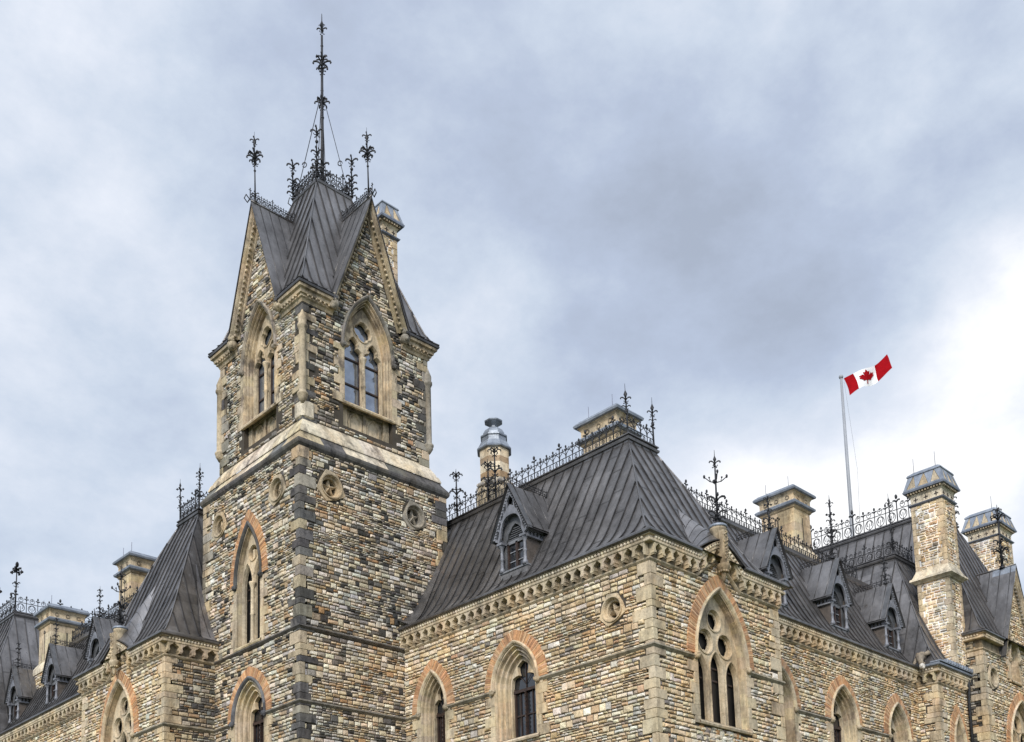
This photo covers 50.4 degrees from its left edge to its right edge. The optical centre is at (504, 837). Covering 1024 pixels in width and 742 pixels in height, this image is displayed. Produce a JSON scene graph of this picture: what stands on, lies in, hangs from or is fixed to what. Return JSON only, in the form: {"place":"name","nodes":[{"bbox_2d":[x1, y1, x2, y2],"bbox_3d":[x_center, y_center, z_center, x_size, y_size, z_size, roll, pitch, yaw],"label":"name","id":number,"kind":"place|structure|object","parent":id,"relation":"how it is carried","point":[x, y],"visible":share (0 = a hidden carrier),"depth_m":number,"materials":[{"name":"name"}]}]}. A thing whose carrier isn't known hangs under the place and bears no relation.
{"place":"outdoors","nodes":[
{"label":"outdoors","id":0,"kind":"place"},
{"bbox_2d":[0,14,1023,741],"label":"parliament building","id":1,"kind":"structure","parent":0,"point":[320,568],"depth_m":40.40,"materials":[{"name":"stone"}]},
{"bbox_2d":[98,670,139,741],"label":"window","id":2,"kind":"structure","parent":1,"relation":"in","point":[120,715],"depth_m":42.80,"materials":[{"name":"stone"}]},
{"bbox_2d":[230,509,268,652],"bbox_3d":[-9.318,-9.529,39.997,0.604,5.257,2.660,6,-10,-43],"label":"window","id":3,"kind":"structure","parent":1,"relation":"in","point":[248,611],"depth_m":40.29,"materials":[{"name":"stone"}]},
{"bbox_2d":[227,667,272,741],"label":"window","id":4,"kind":"structure","parent":1,"relation":"in","point":[251,696],"depth_m":39.74,"materials":[{"name":"stone"}]},
{"bbox_2d":[237,299,282,432],"bbox_3d":[-9.216,-18.221,41.559,0.724,4.830,3.205,6,-10,-43],"label":"window","id":5,"kind":"structure","parent":1,"relation":"in","point":[259,394],"depth_m":42.04,"materials":[{"name":"stone"}]},
{"bbox_2d":[332,295,401,425],"bbox_3d":[-5.340,-18.346,41.456,3.219,4.830,0.744,6,-10,-43],"label":"window","id":6,"kind":"structure","parent":1,"relation":"in","point":[367,375],"depth_m":41.83,"materials":[{"name":"stone"}]},
{"bbox_2d":[412,659,455,741],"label":"window","id":7,"kind":"structure","parent":1,"relation":"in","point":[434,690],"depth_m":39.28,"materials":[{"name":"stone"}]},
{"bbox_2d":[484,630,550,741],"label":"window","id":8,"kind":"structure","parent":1,"relation":"in","point":[517,704],"depth_m":36.32,"materials":[{"name":"stone"}]},
{"bbox_2d":[686,575,757,735],"bbox_3d":[6.678,-5.808,34.193,3.577,4.988,0.632,6,-10,-43],"label":"window","id":9,"kind":"structure","parent":1,"relation":"in","point":[722,664],"depth_m":34.46,"materials":[{"name":"stone"}]},
{"bbox_2d":[781,658,801,741],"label":"window","id":10,"kind":"structure","parent":1,"relation":"in","point":[792,703],"depth_m":40.07,"materials":[{"name":"stone"}]},
{"bbox_2d":[825,675,862,741],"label":"window","id":11,"kind":"structure","parent":1,"relation":"in","point":[841,703],"depth_m":43.18,"materials":[{"name":"stone"}]},
{"bbox_2d":[839,375,860,536],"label":"flagpole","id":12,"kind":"object","parent":1,"relation":"on","point":[846,452],"visible":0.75,"depth_m":65.58,"materials":[{"name":"metal"}]},
{"bbox_2d":[844,355,891,394],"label":"flag","id":13,"kind":"object","parent":12,"relation":"attached to","point":[870,376],"visible":1,"depth_m":66.33,"materials":[{"name":"red fabric"}]},
{"bbox_2d":[883,693,913,741],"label":"window","id":14,"kind":"structure","parent":1,"relation":"in","point":[897,723],"depth_m":46.21,"materials":[{"name":"stone"}]},
{"bbox_2d":[949,705,968,741],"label":"window","id":15,"kind":"structure","parent":1,"relation":"in","point":[958,731],"depth_m":47.88,"materials":[{"name":"stone"}]},
{"bbox_2d":[1006,693,1023,741],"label":"window","id":16,"kind":"structure","parent":1,"relation":"in","point":[1015,719],"depth_m":50.80,"materials":[{"name":"stone"}]},
{"bbox_2d":[1006,636,1023,686],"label":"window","id":17,"kind":"structure","parent":1,"relation":"in","point":[1014,662],"depth_m":51.28,"materials":[{"name":"stone"}]},
{"bbox_2d":[0,0,1023,625],"label":"sky","id":18,"kind":"structure","parent":0,"point":[721,212],"materials":[{"name":"grey"}]}
]}

